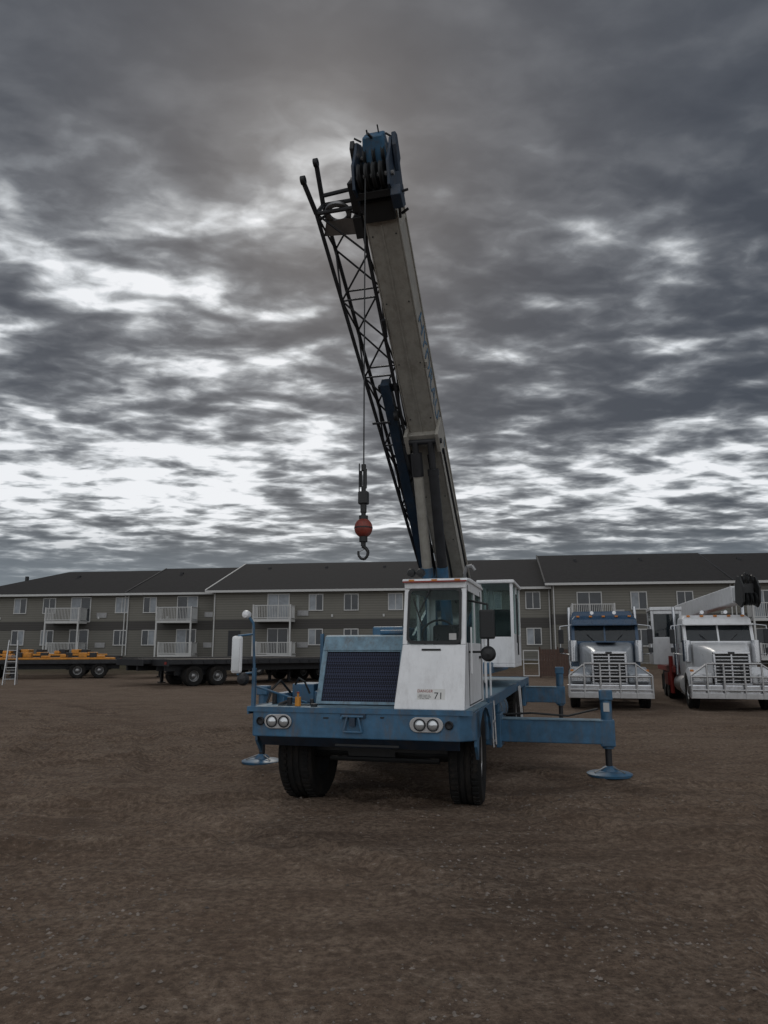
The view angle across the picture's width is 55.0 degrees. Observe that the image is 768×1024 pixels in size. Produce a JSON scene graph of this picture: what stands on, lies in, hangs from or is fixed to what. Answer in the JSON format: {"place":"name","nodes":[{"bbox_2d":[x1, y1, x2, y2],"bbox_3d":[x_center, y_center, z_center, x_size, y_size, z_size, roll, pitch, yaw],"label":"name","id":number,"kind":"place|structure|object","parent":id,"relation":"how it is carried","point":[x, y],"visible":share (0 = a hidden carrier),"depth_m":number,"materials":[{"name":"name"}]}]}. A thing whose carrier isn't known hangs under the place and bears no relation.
{"place":"outdoors","nodes":[
{"label":"outdoors","id":0,"kind":"place"},
{"bbox_2d":[0,660,767,1023],"bbox_3d":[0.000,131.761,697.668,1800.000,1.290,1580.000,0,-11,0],"label":"ground","id":1,"kind":"structure","parent":0,"point":[286,888],"depth_m":5.79,"materials":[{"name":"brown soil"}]},
{"bbox_2d":[2,640,18,684],"bbox_3d":[-18.762,7.570,37.186,0.620,2.212,1.004,4,-11,-20],"label":"step ladder","id":2,"kind":"object","parent":1,"relation":"on","point":[6,667],"visible":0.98,"depth_m":37.08,"materials":[{"name":"metal"}]},
{"bbox_2d":[0,652,119,678],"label":"equipment trailer","id":3,"kind":"object","parent":1,"relation":"on","point":[96,665],"visible":0.97,"depth_m":45.14,"materials":[{"name":"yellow metal"}]},
{"bbox_2d":[0,649,122,675],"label":"equipment trailer","id":4,"kind":"object","parent":1,"relation":"on","point":[75,652],"visible":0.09,"depth_m":49.61,"materials":[{"name":"orange metal"}]},
{"bbox_2d":[122,656,290,676],"bbox_3d":[-11.502,10.285,49.137,11.150,1.282,2.640,9,-14,-41],"label":"flatbed trailer","id":5,"kind":"object","parent":1,"relation":"on","point":[259,672],"visible":0.2,"depth_m":48.56,"materials":[{"name":"black metal"}]},
{"bbox_2d":[116,658,319,683],"bbox_3d":[-8.241,8.823,41.324,2.640,1.282,13.150,-9,-14,41],"label":"flatbed trailer","id":6,"kind":"object","parent":1,"relation":"on","point":[141,664],"visible":0.41,"depth_m":38.89,"materials":[{"name":"black metal"}]},
{"bbox_2d":[148,658,319,685],"bbox_3d":[-5.937,8.437,39.261,12.650,1.282,2.640,8,-13,-37],"label":"flatbed trailer","id":7,"kind":"object","parent":1,"relation":"on","point":[195,672],"visible":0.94,"depth_m":36.24,"materials":[{"name":"black metal"}]},
{"bbox_2d":[242,656,319,681],"bbox_3d":[-3.343,9.294,43.978,2.640,1.332,12.650,-8,-13,37],"label":"flatbed trailer","id":8,"kind":"object","parent":1,"relation":"on","point":[288,671],"visible":0.02,"depth_m":40.31,"materials":[{"name":"black metal"}]},
{"bbox_2d":[42,603,762,662],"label":"balcony posts","id":9,"kind":"object","parent":1,"relation":"on","point":[289,647],"visible":0.66,"depth_m":59.98,"materials":[{"name":"white wood"}]},
{"bbox_2d":[94,610,624,647],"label":"air conditioner grilles","id":10,"kind":"object","parent":9,"relation":"attached to","point":[210,614],"visible":0.7,"depth_m":61.05,"materials":[{"name":"grey metal"}]},
{"bbox_2d":[10,590,767,656],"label":"window frames","id":11,"kind":"structure","parent":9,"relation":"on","point":[308,610],"depth_m":59.06,"materials":[{"name":"white plastic"}]},
{"bbox_2d":[11,591,767,655],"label":"window glass","id":12,"kind":"object","parent":11,"relation":"in","point":[595,599],"visible":0.59,"depth_m":58.76,"materials":[{"name":"black glass"}]},
{"bbox_2d":[44,618,767,659],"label":"balcony slabs","id":13,"kind":"structure","parent":9,"relation":"attached to","point":[254,620],"depth_m":60.02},
{"bbox_2d":[46,602,767,655],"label":"balcony railings","id":14,"kind":"object","parent":13,"relation":"on","point":[161,644],"visible":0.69,"depth_m":60.06,"materials":[{"name":"white metal"}]},
{"bbox_2d":[231,124,632,804],"bbox_3d":[1.006,-0.222,13.124,5.790,8.729,9.810,-3,-11,14],"label":"truck crane","id":15,"kind":"object","parent":1,"relation":"on","point":[425,690],"visible":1,"depth_m":9.83,"materials":[{"name":"blue paint"}]},
{"bbox_2d":[523,647,569,677],"bbox_3d":[10.454,9.511,46.745,3.300,1.900,1.590,-1,-11,8],"label":"wooden enclosure fence","id":16,"kind":"object","parent":1,"relation":"on","point":[556,658],"visible":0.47,"depth_m":45.97,"materials":[{"name":"brown wood"}]},
{"bbox_2d":[558,607,654,707],"bbox_3d":[7.524,4.876,25.341,2.880,3.162,8.350,-3,-11,14],"label":"semi truck","id":17,"kind":"object","parent":1,"relation":"on","point":[605,650],"visible":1,"depth_m":22.16,"materials":[{"name":"silver metal"}]},
{"bbox_2d":[646,572,767,709],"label":"boom truck","id":18,"kind":"object","parent":1,"relation":"on","point":[696,655],"visible":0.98,"depth_m":22.97,"materials":[{"name":"white paint"}]},
{"bbox_2d":[0,0,767,585],"label":"sky","id":19,"kind":"structure","parent":0,"point":[586,181],"materials":[{"name":"grey"}]},
{"bbox_2d":[14,591,764,652],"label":"window curtains","id":20,"kind":"object","parent":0,"point":[192,601],"depth_m":59.44,"materials":[{"name":"white fabric"}]},
{"bbox_3d":[26.788,5.128,62.438,0.100,2.930,16.600,-2,-11,8],"label":"gable wall","id":21,"kind":"object","parent":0,"visible":0},
{"bbox_2d":[698,553,733,580],"bbox_3d":[26.117,4.352,58.262,0.120,3.280,8.600,-2,-11,8],"label":"rake board","id":22,"kind":"object","parent":21,"relation":"attached to","point":[717,568],"visible":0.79,"depth_m":57.26,"materials":[{"name":"wood"}]},
{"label":"foundation","id":23,"kind":"object","parent":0,"visible":0},
{"bbox_2d":[0,630,123,656],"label":"wall","id":24,"kind":"structure","parent":23,"relation":"on","point":[31,639],"depth_m":63.02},
{"bbox_2d":[0,621,125,630],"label":"wall band","id":25,"kind":"object","parent":24,"relation":"on","point":[90,625],"depth_m":63.22,"materials":[{"name":"wood"}]},
{"bbox_2d":[0,595,127,621],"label":"wall","id":26,"kind":"structure","parent":25,"relation":"on","point":[102,604],"depth_m":63.68,"materials":[{"name":"beige"}]},
{"bbox_2d":[0,593,124,596],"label":"fascia gutter","id":27,"kind":"object","parent":26,"relation":"attached to","point":[97,594],"visible":1,"depth_m":63.16,"materials":[{"name":"white metal"}]},
{"bbox_2d":[0,571,159,594],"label":"roof","id":28,"kind":"structure","parent":26,"relation":"on","point":[98,582],"depth_m":66.75,"materials":[{"name":"concrete"}]},
{"bbox_2d":[121,596,125,655],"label":"downspouts","id":29,"kind":"object","parent":26,"relation":"attached to","point":[123,626],"visible":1,"depth_m":62.35,"materials":[{"name":"white metal"}]},
{"bbox_2d":[125,596,129,655],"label":"downspouts","id":30,"kind":"object","parent":26,"relation":"attached to","point":[127,625],"visible":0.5,"depth_m":62.34,"materials":[{"name":"white metal"}]},
{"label":"foundation","id":31,"kind":"object","parent":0,"visible":0},
{"bbox_2d":[124,630,211,656],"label":"wall","id":32,"kind":"structure","parent":31,"relation":"on","point":[135,647],"depth_m":61.75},
{"bbox_2d":[125,621,211,629],"bbox_3d":[-16.741,10.835,68.962,8.240,0.750,14.660,-2,-11,8],"label":"wall band","id":33,"kind":"object","parent":32,"relation":"on","point":[150,625],"depth_m":61.88,"materials":[{"name":"wood"}]},
{"bbox_2d":[126,594,213,620],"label":"wall","id":34,"kind":"structure","parent":33,"relation":"on","point":[205,604],"depth_m":62.27,"materials":[{"name":"beige"}]},
{"bbox_2d":[124,592,213,594],"bbox_3d":[-17.836,6.884,62.064,8.200,0.180,0.568,-2,-11,8],"label":"fascia gutter","id":35,"kind":"object","parent":34,"relation":"attached to","point":[182,593],"visible":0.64,"depth_m":61.77,"materials":[{"name":"white metal"}]},
{"bbox_2d":[126,568,237,592],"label":"roof","id":36,"kind":"structure","parent":34,"relation":"on","point":[188,580],"depth_m":65.64,"materials":[{"name":"concrete"}]},
{"bbox_2d":[124,568,166,592],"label":"rake board","id":37,"kind":"object","parent":36,"relation":"attached to","point":[144,581],"visible":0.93,"depth_m":65.90,"materials":[{"name":"wood"}]},
{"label":"foundation","id":38,"kind":"object","parent":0,"visible":0},
{"bbox_2d":[211,628,552,658],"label":"lower wall","id":39,"kind":"structure","parent":38,"relation":"on","point":[220,647],"depth_m":58.64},
{"bbox_2d":[227,631,239,655],"bbox_3d":[-12.063,10.573,59.351,1.000,2.050,0.060,-2,-11,8],"label":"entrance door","id":40,"kind":"structure","parent":39,"relation":"attached to","point":[231,634],"depth_m":59.42,"materials":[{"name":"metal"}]},
{"bbox_2d":[212,618,551,628],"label":"band wall","id":41,"kind":"structure","parent":39,"relation":"on","point":[356,623],"depth_m":58.47,"materials":[{"name":"wood"}]},
{"bbox_2d":[213,589,551,619],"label":"upper wall","id":42,"kind":"structure","parent":41,"relation":"on","point":[235,605],"depth_m":58.66,"materials":[{"name":"beige"}]},
{"bbox_2d":[205,586,550,592],"bbox_3d":[-0.870,6.149,58.244,27.500,0.180,0.568,-2,-11,8],"label":"fascia gutter","id":43,"kind":"object","parent":42,"relation":"attached to","point":[314,590],"visible":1,"depth_m":58.58,"materials":[{"name":"metal"}]},
{"bbox_2d":[208,559,550,589],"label":"roof","id":44,"kind":"structure","parent":42,"relation":"on","point":[369,575],"depth_m":62.86,"materials":[{"name":"concrete"}]},
{"bbox_2d":[205,564,245,589],"bbox_3d":[-13.807,5.731,65.009,0.120,3.490,9.700,-2,-11,8],"label":"rake board","id":45,"kind":"object","parent":44,"relation":"attached to","point":[224,577],"visible":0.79,"depth_m":64.30,"materials":[{"name":"white wood"}]},
{"bbox_2d":[212,589,551,655],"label":"downspouts","id":46,"kind":"object","parent":42,"relation":"attached to","point":[549,621],"visible":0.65,"depth_m":56.45,"materials":[{"name":"white metal"}]},
{"bbox_3d":[20.334,13.097,62.103,13.020,1.100,16.615,-2,-11,8],"label":"foundation","id":47,"kind":"object","parent":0,"visible":0},
{"bbox_2d":[552,624,649,662],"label":"wall","id":48,"kind":"structure","parent":47,"relation":"on","point":[645,649],"depth_m":55.23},
{"bbox_2d":[552,613,734,624],"bbox_3d":[20.335,9.437,62.795,13.040,0.750,16.660,-2,-11,8],"label":"wall band","id":49,"kind":"object","parent":48,"relation":"on","point":[562,618],"depth_m":54.78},
{"bbox_2d":[551,583,733,613],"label":"wall","id":50,"kind":"structure","parent":49,"relation":"on","point":[658,595],"depth_m":55.15,"materials":[{"name":"beige"}]},
{"bbox_2d":[536,553,732,582],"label":"roof","id":51,"kind":"structure","parent":50,"relation":"on","point":[633,568],"depth_m":58.77,"materials":[{"name":"concrete"}]},
{"bbox_2d":[536,555,545,584],"bbox_3d":[12.773,4.669,60.286,0.120,3.400,8.800,-2,-11,8],"label":"rake board","id":52,"kind":"object","parent":51,"relation":"attached to","point":[541,572],"visible":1,"depth_m":59.33,"materials":[{"name":"metal"}]},
{"bbox_2d":[545,581,733,584],"bbox_3d":[18.848,5.311,54.961,13.500,0.180,0.568,-2,-11,8],"label":"fascia gutter","id":53,"kind":"object","parent":50,"relation":"attached to","point":[658,582],"visible":1,"depth_m":54.66,"materials":[{"name":"white metal"}]},
{"bbox_2d":[553,584,732,648],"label":"downspouts","id":54,"kind":"object","parent":50,"relation":"attached to","point":[554,615],"visible":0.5,"depth_m":55.45,"materials":[{"name":"white metal"}]},
{"bbox_3d":[38.611,12.570,59.283,24.020,1.100,16.215,-2,-11,8],"label":"foundation","id":55,"kind":"object","parent":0,"visible":0},
{"bbox_2d":[752,623,767,662],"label":"wall","id":56,"kind":"structure","parent":55,"relation":"on","point":[762,626],"depth_m":53.43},
{"bbox_2d":[735,613,767,622],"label":"wall band","id":57,"kind":"object","parent":56,"relation":"on","point":[746,614],"depth_m":53.55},
{"bbox_2d":[732,583,767,612],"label":"wall","id":58,"kind":"structure","parent":57,"relation":"on","point":[764,586],"depth_m":53.89,"materials":[{"name":"beige"}]},
{"bbox_2d":[701,553,767,580],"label":"roof","id":59,"kind":"structure","parent":58,"relation":"on","point":[733,567],"depth_m":58.74,"materials":[{"name":"concrete"}]},
{"bbox_2d":[734,580,767,582],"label":"fascia gutter","id":60,"kind":"object","parent":58,"relation":"attached to","point":[763,581],"visible":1,"depth_m":53.44,"materials":[{"name":"white metal"}]}
]}

